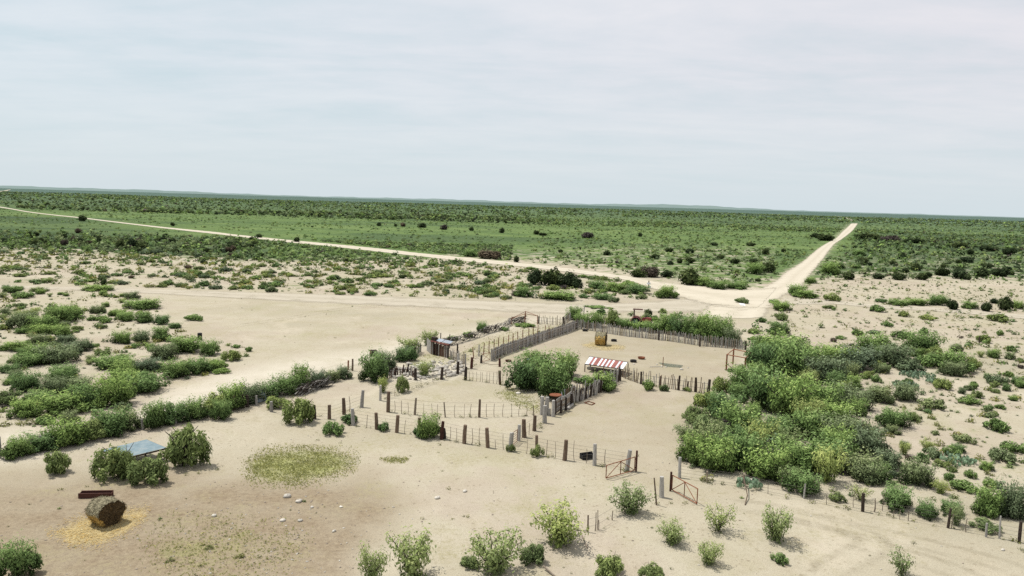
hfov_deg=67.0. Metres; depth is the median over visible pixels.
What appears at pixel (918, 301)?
mesquite tree
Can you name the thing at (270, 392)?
mesquite tree
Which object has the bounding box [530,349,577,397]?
mesquite tree
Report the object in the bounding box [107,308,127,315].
mesquite tree
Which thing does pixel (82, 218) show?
juniper
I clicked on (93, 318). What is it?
shrub
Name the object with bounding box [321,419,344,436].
shrub
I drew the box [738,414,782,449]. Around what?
mesquite tree
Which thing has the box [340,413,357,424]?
shrub
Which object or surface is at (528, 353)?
mesquite tree
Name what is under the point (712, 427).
mesquite tree
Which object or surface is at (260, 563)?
grass
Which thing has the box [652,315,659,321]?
shrub
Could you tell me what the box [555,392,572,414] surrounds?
board fence
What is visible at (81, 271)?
shrub
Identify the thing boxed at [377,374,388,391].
mesquite tree
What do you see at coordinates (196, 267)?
shrub
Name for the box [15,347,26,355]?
mesquite tree
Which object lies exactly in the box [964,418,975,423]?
weed tuft
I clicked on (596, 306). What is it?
shrub
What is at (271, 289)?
shrub
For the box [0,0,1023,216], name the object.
sky
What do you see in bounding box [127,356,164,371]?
mesquite tree
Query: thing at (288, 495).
stone
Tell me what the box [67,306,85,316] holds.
mesquite tree
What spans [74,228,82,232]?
bare bush
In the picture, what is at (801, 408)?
mesquite tree
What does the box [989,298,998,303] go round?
juniper
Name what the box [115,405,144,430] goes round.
mesquite tree
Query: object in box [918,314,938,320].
shrub
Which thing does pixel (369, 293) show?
shrub
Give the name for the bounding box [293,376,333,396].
brush fence
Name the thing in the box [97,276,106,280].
shrub
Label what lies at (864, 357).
mesquite tree
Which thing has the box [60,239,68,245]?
bare bush
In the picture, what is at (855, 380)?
mesquite tree
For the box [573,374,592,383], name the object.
shrub
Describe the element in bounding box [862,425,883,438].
mesquite tree
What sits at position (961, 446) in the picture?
shrub
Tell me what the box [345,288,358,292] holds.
shrub
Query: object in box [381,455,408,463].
grass
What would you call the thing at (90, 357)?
mesquite tree
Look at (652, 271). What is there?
bare bush
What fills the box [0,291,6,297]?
mesquite tree
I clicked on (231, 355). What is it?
mesquite tree
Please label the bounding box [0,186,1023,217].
hills
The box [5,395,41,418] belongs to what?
mesquite tree
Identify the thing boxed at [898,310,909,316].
shrub
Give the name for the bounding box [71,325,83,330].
mesquite tree
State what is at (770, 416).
mesquite tree
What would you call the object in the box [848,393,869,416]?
mesquite tree
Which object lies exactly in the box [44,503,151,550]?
straw
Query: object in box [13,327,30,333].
mesquite tree
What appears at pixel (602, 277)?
shrub
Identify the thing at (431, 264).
shrub
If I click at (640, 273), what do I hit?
juniper
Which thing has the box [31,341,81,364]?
mesquite tree
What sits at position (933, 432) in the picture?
shrub
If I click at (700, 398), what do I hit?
mesquite tree
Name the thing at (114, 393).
mesquite tree
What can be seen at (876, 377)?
shrub
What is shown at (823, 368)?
mesquite tree
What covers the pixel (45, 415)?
shrub
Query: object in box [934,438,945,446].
weed tuft
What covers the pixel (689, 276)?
juniper
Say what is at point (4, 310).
mesquite tree
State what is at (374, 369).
mesquite tree
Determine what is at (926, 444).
shrub
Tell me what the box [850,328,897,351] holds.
mesquite tree
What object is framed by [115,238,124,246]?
juniper
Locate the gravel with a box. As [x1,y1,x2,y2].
[0,406,1022,574]
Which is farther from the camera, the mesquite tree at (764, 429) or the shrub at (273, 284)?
the shrub at (273, 284)
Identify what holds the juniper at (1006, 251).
on the ground at (820, 538)
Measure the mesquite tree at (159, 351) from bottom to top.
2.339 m
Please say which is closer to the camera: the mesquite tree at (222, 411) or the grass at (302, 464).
the grass at (302, 464)
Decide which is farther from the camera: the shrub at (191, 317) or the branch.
the shrub at (191, 317)
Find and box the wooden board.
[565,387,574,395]
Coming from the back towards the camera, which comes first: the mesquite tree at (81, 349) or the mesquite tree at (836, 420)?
the mesquite tree at (81, 349)
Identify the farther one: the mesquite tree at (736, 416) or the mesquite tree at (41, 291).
the mesquite tree at (41, 291)
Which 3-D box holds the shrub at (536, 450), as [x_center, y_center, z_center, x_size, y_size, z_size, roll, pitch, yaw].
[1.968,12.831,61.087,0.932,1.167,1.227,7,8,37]
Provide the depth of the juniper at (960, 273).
239.85 m
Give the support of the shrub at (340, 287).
on the ground at (820, 538)
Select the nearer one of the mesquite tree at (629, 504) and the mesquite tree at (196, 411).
the mesquite tree at (629, 504)
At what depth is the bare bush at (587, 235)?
444.53 m
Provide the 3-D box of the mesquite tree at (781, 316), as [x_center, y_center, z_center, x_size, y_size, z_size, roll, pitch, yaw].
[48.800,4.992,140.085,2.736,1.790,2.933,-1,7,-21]
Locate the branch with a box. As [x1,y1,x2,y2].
[743,476,747,504]
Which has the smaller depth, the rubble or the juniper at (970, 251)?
the rubble
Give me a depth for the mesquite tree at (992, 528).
49.39 m
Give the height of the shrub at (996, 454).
1.286 m
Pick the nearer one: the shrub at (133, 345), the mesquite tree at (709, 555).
the mesquite tree at (709, 555)
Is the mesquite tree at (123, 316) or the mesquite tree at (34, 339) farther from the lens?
the mesquite tree at (123, 316)
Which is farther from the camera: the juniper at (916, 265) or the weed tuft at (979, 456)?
the juniper at (916, 265)
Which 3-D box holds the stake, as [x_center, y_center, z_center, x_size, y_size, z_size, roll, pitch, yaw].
[9.615,13.661,51.838,0.350,1.952,0.111,2,6,0]
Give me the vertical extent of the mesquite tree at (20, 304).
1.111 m
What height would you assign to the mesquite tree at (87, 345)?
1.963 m
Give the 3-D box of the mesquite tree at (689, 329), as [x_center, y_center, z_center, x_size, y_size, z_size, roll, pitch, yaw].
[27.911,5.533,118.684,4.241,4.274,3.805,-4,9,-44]
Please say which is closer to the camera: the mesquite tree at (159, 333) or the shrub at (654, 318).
the mesquite tree at (159, 333)
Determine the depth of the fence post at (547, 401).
73.06 m
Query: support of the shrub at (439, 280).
on the ground at (820, 538)
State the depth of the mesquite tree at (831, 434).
63.24 m
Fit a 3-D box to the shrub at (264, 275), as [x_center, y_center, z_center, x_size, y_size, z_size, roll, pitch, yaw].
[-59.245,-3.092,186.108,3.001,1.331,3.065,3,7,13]
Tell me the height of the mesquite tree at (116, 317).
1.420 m
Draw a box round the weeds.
[0,244,1023,575]
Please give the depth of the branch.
54.05 m
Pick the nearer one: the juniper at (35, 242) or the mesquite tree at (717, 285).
the mesquite tree at (717, 285)
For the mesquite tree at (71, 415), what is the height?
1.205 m
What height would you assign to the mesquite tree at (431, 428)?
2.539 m
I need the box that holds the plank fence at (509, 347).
[491,320,577,360]
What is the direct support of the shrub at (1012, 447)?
on the ground at (820, 538)
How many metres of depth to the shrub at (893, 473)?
58.43 m
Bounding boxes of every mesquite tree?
[0,285,19,292]
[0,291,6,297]
[0,307,11,314]
[0,313,8,319]
[0,323,7,329]
[0,339,31,351]
[0,362,20,372]
[0,388,22,404]
[0,431,35,460]
[0,529,46,575]
[1,376,17,384]
[4,307,41,327]
[4,365,46,392]
[5,367,25,378]
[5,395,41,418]
[6,355,18,362]
[8,349,50,367]
[13,301,27,307]
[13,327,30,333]
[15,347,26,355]
[19,430,58,452]
[20,340,48,356]
[20,387,55,401]
[22,313,61,329]
[25,322,62,334]
[25,333,51,343]
[29,286,49,291]
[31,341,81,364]
[33,385,100,416]
[35,289,45,293]
[36,374,69,393]
[38,301,79,321]
[39,414,92,447]
[43,445,71,474]
[44,364,79,382]
[51,324,72,336]
[51,334,76,343]
[51,361,81,375]
[57,338,83,353]
[59,406,79,422]
[60,321,71,326]
[62,379,110,409]
[66,374,94,388]
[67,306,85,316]
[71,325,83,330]
[74,337,94,351]
[75,415,105,440]
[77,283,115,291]
[84,353,96,361]
[87,303,106,313]
[87,402,131,437]
[87,443,141,483]
[89,371,140,408]
[90,352,136,369]
[102,366,142,384]
[106,355,140,373]
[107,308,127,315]
[109,330,131,343]
[113,308,136,319]
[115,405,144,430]
[118,311,133,320]
[121,297,162,309]
[121,369,169,392]
[122,290,141,298]
[125,454,170,486]
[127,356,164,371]
[131,328,150,341]
[133,310,153,322]
[140,397,170,428]
[147,342,178,359]
[150,323,171,340]
[152,313,169,324]
[156,400,191,425]
[157,422,212,466]
[159,354,190,378]
[163,333,205,353]
[168,322,181,328]
[178,355,214,374]
[178,393,209,421]
[194,338,223,355]
[201,392,224,411]
[206,357,228,370]
[208,397,233,420]
[216,379,248,408]
[221,350,242,361]
[235,379,266,404]
[256,378,282,397]
[265,395,289,409]
[270,367,301,394]
[281,395,315,425]
[290,361,311,390]
[309,365,330,387]
[324,369,341,382]
[335,363,352,379]
[355,539,390,575]
[357,343,389,382]
[369,346,397,370]
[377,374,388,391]
[382,521,436,575]
[392,345,419,362]
[395,334,421,350]
[395,374,409,392]
[414,359,434,375]
[416,327,438,344]
[416,411,441,439]
[460,555,479,568]
[462,248,477,256]
[464,523,525,575]
[476,320,489,331]
[499,351,545,390]
[513,284,532,296]
[517,346,556,372]
[519,540,545,566]
[527,489,588,549]
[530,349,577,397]
[539,289,579,300]
[549,346,580,379]
[564,304,582,320]
[574,311,592,326]
[584,368,616,392]
[586,279,605,288]
[588,311,607,327]
[590,293,613,299]
[594,550,623,575]
[604,281,627,291]
[605,307,619,325]
[606,479,658,516]
[614,315,633,328]
[623,282,650,293]
[628,320,645,329]
[637,561,665,575]
[640,319,660,331]
[654,283,678,298]
[655,515,688,545]
[658,311,678,333]
[666,311,688,335]
[672,418,697,440]
[674,430,705,465]
[681,311,700,336]
[681,403,711,422]
[687,414,726,449]
[692,430,740,473]
[693,275,710,285]
[693,387,715,406]
[693,411,731,439]
[694,309,719,341]
[694,538,725,566]
[704,424,778,470]
[704,503,737,533]
[705,386,746,420]
[706,280,728,289]
[708,313,735,344]
[710,395,768,433]
[711,376,730,392]
[720,324,743,345]
[725,281,750,288]
[725,360,761,390]
[728,382,748,400]
[730,422,756,440]
[736,359,792,410]
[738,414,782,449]
[738,438,796,484]
[743,336,782,371]
[744,362,767,372]
[745,261,764,274]
[745,400,762,414]
[750,327,812,351]
[750,414,793,439]
[758,500,793,544]
[762,366,822,418]
[765,412,792,427]
[766,319,791,335]
[766,334,822,377]
[768,433,830,473]
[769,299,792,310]
[771,461,803,478]
[772,422,810,449]
[773,312,788,319]
[778,464,824,497]
[780,403,834,439]
[786,282,807,294]
[789,396,826,418]
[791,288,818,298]
[797,367,820,383]
[798,376,848,409]
[798,429,859,470]
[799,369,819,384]
[800,352,857,380]
[802,339,836,361]
[804,275,817,283]
[811,439,852,482]
[813,395,864,422]
[814,408,874,438]
[817,421,858,455]
[818,338,860,363]
[820,260,841,274]
[823,378,877,410]
[826,368,847,385]
[831,380,852,389]
[835,446,886,475]
[840,341,883,371]
[844,484,873,500]
[845,457,891,485]
[846,361,861,376]
[846,371,864,388]
[847,417,893,454]
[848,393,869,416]
[850,249,866,255]
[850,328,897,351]
[859,371,873,378]
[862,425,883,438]
[863,383,895,405]
[866,339,920,366]
[869,457,892,480]
[872,362,890,372]
[874,404,914,428]
[874,445,903,469]
[879,477,916,513]
[885,298,910,305]
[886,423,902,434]
[886,540,915,575]
[889,379,919,401]
[897,325,951,352]
[897,453,939,487]
[898,441,911,454]
[905,297,930,305]
[909,347,924,356]
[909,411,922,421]
[915,496,940,520]
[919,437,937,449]
[924,346,942,355]
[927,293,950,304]
[930,477,949,494]
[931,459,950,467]
[936,346,976,372]
[937,359,968,376]
[939,495,964,516]
[944,500,966,526]
[949,342,963,351]
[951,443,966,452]
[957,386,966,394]
[960,300,979,308]
[966,357,982,367]
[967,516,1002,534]
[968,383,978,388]
[968,481,1006,519]
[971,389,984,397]
[976,350,985,356]
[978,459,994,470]
[986,348,1001,358]
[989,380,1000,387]
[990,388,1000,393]
[991,474,1023,521]
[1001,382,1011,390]
[1003,350,1015,359]
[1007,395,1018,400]
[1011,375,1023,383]
[1013,300,1023,308]
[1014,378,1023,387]
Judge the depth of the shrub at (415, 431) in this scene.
64.93 m
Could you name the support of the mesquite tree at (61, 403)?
on the ground at (820, 538)
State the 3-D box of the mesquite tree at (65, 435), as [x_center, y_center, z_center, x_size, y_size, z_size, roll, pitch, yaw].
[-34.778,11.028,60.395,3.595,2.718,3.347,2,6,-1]
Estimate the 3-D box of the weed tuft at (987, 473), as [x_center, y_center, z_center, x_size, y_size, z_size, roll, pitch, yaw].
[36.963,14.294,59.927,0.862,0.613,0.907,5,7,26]
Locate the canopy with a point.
(601, 362)
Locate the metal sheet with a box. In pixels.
[255,390,266,401]
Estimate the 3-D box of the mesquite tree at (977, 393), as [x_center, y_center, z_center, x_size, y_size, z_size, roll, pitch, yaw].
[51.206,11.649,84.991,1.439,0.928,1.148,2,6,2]
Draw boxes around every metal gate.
[605,450,637,477]
[669,472,697,503]
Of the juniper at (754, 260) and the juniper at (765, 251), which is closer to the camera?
the juniper at (754, 260)
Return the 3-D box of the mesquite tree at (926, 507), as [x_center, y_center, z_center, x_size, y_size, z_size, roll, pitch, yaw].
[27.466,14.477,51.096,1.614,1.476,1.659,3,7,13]
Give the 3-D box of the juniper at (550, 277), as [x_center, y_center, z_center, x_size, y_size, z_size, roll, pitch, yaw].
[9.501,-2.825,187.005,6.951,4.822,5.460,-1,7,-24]
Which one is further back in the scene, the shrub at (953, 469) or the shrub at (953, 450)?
the shrub at (953, 450)
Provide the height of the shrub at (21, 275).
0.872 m
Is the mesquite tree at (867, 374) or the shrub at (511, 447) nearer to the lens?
the shrub at (511, 447)
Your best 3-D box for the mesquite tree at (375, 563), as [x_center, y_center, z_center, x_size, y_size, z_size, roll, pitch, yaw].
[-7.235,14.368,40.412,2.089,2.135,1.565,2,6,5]
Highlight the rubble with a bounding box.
[388,360,464,379]
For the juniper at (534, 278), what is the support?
on the ground at (820, 538)
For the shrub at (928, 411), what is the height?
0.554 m
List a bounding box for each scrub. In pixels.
[0,191,1023,564]
[0,192,1023,299]
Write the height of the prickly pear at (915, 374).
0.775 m
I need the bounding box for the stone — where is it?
[283,493,290,497]
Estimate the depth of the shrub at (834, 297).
171.28 m
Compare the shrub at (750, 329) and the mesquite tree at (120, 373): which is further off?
the shrub at (750, 329)
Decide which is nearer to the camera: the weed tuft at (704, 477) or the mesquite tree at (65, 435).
the weed tuft at (704, 477)
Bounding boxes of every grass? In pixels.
[133,510,313,575]
[239,443,360,489]
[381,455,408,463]
[408,322,559,366]
[494,386,539,411]
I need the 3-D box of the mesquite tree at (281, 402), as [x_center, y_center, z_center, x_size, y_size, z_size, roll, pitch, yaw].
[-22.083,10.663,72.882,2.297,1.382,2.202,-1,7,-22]
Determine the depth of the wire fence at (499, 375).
85.31 m
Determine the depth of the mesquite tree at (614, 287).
177.38 m
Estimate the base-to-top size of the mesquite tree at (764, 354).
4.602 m
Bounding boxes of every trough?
[78,490,113,498]
[579,451,592,459]
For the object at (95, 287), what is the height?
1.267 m
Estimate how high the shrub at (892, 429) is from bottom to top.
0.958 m
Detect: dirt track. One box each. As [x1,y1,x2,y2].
[0,285,712,313]
[781,298,1023,318]
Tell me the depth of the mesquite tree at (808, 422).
67.44 m
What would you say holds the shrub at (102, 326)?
on the ground at (820, 538)
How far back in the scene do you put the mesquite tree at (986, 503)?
51.51 m
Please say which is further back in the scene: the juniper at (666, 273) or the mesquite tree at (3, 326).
the juniper at (666, 273)
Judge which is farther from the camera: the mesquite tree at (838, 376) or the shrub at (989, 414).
the mesquite tree at (838, 376)
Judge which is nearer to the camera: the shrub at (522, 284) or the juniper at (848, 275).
the shrub at (522, 284)
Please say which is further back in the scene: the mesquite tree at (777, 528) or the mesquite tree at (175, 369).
the mesquite tree at (175, 369)
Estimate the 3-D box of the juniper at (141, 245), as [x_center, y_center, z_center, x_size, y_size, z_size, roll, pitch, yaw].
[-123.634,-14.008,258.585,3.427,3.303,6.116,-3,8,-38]
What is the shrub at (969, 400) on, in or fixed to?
on the ground at (820, 538)
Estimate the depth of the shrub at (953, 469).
60.29 m
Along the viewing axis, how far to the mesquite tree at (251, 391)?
73.96 m
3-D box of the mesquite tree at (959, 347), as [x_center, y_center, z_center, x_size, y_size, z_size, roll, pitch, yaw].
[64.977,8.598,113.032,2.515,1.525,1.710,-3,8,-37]
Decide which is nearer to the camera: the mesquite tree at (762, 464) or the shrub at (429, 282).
the mesquite tree at (762, 464)
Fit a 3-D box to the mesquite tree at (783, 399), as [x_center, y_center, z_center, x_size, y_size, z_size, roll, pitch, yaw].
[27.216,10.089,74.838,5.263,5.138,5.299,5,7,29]
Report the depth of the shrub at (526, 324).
123.80 m
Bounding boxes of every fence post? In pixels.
[540,396,543,414]
[542,405,546,423]
[545,397,548,414]
[551,400,554,416]
[659,476,663,497]
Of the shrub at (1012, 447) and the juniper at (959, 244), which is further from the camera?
the juniper at (959, 244)
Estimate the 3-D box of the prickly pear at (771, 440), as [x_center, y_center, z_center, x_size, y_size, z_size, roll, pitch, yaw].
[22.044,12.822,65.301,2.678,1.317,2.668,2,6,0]
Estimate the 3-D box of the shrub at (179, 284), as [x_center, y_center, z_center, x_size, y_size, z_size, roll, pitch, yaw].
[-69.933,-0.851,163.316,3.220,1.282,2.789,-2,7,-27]
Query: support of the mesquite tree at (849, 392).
on the ground at (820, 538)
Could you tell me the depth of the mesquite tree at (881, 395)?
81.18 m
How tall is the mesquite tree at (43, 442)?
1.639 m
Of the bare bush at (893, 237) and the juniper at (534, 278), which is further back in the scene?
the bare bush at (893, 237)
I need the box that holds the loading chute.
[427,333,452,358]
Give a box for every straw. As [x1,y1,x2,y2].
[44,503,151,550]
[583,342,624,351]
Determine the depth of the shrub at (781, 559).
43.83 m
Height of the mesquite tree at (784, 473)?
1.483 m
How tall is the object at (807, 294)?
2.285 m
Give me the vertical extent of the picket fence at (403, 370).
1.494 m
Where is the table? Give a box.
[549,393,561,400]
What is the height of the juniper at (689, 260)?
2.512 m
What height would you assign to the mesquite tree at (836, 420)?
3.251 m
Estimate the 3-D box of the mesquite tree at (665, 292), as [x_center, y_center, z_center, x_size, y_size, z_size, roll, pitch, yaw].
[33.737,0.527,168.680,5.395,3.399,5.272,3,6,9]
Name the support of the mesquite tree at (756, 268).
on the ground at (820, 538)
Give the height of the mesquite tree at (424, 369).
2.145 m
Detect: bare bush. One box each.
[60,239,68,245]
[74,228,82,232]
[225,246,233,251]
[440,223,446,229]
[477,248,492,258]
[491,251,501,258]
[581,232,593,237]
[641,265,659,277]
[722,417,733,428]
[881,235,899,241]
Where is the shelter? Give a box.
[104,439,167,459]
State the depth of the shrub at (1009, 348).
114.44 m
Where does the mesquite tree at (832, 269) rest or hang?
on the ground at (820, 538)
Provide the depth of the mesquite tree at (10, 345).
94.54 m
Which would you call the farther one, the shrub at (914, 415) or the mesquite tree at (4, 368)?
the mesquite tree at (4, 368)
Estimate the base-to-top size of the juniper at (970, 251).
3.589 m
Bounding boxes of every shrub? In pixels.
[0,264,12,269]
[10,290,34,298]
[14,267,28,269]
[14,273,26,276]
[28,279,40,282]
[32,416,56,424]
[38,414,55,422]
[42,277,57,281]
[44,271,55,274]
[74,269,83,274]
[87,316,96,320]
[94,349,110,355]
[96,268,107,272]
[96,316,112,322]
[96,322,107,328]
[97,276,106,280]
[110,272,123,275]
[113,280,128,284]
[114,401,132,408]
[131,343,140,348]
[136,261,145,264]
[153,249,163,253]
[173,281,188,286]
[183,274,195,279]
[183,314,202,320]
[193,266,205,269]
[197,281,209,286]
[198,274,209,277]
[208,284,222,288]
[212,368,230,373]
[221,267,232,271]
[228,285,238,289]
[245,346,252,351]
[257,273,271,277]
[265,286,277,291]
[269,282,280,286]
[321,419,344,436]
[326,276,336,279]
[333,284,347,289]
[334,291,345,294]
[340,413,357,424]
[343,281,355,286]
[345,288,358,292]
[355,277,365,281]
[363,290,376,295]
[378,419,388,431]
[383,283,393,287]
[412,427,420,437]
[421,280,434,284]
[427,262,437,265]
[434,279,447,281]
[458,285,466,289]
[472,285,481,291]
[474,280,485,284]
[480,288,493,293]
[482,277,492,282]
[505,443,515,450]
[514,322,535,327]
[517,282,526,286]
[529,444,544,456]
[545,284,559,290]
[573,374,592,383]
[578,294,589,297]
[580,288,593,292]
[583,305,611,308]
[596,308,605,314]
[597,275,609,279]
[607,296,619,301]
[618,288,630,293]
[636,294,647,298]
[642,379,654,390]
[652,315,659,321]
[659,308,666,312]
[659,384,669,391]
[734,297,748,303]
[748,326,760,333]
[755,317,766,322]
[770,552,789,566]
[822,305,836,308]
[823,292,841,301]
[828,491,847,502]
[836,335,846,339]
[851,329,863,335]
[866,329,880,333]
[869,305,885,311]
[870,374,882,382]
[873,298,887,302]
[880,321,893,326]
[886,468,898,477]
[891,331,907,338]
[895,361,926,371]
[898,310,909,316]
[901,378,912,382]
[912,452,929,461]
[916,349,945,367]
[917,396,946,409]
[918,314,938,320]
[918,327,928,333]
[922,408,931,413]
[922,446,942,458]
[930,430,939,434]
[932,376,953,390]
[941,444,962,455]
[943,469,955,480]
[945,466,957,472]
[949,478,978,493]
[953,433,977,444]
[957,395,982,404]
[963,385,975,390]
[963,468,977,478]
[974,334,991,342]
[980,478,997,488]
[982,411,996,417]
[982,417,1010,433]
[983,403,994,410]
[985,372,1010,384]
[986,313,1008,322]
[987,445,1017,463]
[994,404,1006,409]
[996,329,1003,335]
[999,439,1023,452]
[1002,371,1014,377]
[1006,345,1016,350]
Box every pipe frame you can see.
[511,311,537,323]
[725,349,749,369]
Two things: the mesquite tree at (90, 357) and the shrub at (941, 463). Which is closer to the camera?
the shrub at (941, 463)
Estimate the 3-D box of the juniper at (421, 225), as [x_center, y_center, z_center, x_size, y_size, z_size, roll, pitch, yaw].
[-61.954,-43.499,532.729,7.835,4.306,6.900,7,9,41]
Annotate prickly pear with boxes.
[736,476,762,488]
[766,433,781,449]
[892,380,918,386]
[899,369,935,378]
[925,377,942,382]
[940,451,976,466]
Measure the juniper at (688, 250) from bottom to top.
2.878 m
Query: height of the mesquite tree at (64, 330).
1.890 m
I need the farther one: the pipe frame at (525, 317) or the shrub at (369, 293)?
the shrub at (369, 293)
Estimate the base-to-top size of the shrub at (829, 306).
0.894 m
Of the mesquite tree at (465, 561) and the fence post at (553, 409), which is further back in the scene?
the fence post at (553, 409)
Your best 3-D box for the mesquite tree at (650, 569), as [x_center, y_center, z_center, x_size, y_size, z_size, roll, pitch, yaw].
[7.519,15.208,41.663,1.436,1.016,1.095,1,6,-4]
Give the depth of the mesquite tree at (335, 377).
83.51 m
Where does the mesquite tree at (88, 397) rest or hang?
on the ground at (820, 538)
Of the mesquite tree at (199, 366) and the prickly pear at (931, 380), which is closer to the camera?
the mesquite tree at (199, 366)
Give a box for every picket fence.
[385,363,413,379]
[396,342,421,355]
[448,344,465,366]
[537,306,584,324]
[570,366,621,403]
[577,319,746,349]
[623,366,710,393]
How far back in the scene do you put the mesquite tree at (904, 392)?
82.56 m
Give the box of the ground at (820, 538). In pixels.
[0,188,1023,575]
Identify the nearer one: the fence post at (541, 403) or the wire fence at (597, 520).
the wire fence at (597, 520)
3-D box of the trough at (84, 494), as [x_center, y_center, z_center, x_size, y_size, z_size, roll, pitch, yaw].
[-27.191,13.489,50.543,2.017,0.348,0.600,1,6,-7]
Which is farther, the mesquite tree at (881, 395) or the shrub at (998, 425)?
the mesquite tree at (881, 395)
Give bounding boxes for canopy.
[584,356,628,376]
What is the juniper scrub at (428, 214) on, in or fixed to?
on the ground at (820, 538)
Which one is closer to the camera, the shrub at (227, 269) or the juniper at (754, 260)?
the shrub at (227, 269)
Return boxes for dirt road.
[0,207,775,309]
[698,223,856,317]
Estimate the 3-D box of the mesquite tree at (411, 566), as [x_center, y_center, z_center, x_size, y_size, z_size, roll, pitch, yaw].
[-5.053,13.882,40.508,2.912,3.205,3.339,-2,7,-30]
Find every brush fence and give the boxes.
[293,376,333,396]
[437,315,528,345]
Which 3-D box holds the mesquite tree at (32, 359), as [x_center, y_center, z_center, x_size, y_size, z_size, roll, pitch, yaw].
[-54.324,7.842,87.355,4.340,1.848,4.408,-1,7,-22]
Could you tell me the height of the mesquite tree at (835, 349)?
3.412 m
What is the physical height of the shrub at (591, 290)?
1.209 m
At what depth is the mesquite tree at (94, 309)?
124.92 m
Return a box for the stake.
[654,478,656,504]
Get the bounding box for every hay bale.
[84,494,127,527]
[595,332,607,345]
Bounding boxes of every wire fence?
[0,359,353,457]
[270,390,364,419]
[351,408,631,471]
[379,357,480,400]
[386,391,533,417]
[464,367,506,384]
[472,323,548,356]
[517,413,542,440]
[587,508,612,531]
[678,457,1022,542]
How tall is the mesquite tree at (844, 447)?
3.245 m
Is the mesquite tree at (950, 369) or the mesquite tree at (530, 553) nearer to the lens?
the mesquite tree at (530, 553)
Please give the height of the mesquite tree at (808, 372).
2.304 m
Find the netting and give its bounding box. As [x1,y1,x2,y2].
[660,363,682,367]
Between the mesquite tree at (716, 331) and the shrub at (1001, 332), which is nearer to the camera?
the mesquite tree at (716, 331)
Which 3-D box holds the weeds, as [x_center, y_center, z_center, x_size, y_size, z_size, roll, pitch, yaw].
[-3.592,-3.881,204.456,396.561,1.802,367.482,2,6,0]
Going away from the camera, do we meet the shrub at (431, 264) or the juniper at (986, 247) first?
the shrub at (431, 264)
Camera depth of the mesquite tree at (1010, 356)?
108.00 m
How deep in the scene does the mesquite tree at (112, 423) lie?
62.86 m
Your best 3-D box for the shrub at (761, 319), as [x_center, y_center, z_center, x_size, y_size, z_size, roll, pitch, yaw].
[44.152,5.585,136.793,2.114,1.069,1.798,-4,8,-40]
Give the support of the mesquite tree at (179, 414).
on the ground at (820, 538)
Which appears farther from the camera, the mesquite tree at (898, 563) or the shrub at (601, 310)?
the shrub at (601, 310)
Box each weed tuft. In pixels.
[0,420,12,426]
[19,418,35,426]
[233,552,244,559]
[700,474,713,482]
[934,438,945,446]
[949,431,961,435]
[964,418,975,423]
[974,453,985,460]
[984,470,994,475]
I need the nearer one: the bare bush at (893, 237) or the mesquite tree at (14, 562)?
the mesquite tree at (14, 562)
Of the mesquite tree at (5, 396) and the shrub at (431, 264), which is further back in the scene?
the shrub at (431, 264)
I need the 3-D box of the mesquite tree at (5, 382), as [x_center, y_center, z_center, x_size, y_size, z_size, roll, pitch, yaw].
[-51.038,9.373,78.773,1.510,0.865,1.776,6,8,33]
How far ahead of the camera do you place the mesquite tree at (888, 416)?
72.16 m
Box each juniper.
[29,240,38,245]
[78,215,86,220]
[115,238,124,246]
[126,237,137,246]
[137,241,147,248]
[417,223,426,227]
[526,269,542,284]
[540,266,563,285]
[555,270,578,286]
[572,279,583,287]
[629,268,647,277]
[644,309,652,315]
[660,270,673,276]
[665,247,673,251]
[676,257,682,262]
[678,267,700,284]
[685,248,693,252]
[685,257,695,262]
[730,258,739,263]
[749,258,757,263]
[760,262,776,272]
[761,248,769,254]
[816,233,835,240]
[841,270,854,279]
[855,232,880,238]
[872,273,884,278]
[891,272,906,279]
[902,267,909,272]
[903,238,924,242]
[908,262,922,270]
[916,273,928,279]
[934,266,950,275]
[946,299,958,309]
[951,241,969,247]
[952,267,967,278]
[961,256,973,262]
[964,274,971,279]
[966,248,974,254]
[973,267,989,276]
[978,244,999,250]
[980,301,992,311]
[982,263,993,267]
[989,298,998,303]
[990,266,1010,276]
[997,295,1014,309]
[1001,247,1017,254]
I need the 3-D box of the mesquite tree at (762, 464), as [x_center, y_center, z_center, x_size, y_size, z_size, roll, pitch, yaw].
[19.158,12.823,57.911,4.176,2.855,3.930,4,7,22]
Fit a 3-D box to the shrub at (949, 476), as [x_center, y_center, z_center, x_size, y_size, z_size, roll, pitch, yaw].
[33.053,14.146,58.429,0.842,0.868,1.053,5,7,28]
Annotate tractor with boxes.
[631,308,651,326]
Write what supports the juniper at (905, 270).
on the ground at (820, 538)
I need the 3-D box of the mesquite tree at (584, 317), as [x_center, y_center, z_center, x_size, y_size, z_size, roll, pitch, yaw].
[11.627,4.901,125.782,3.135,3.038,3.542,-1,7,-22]

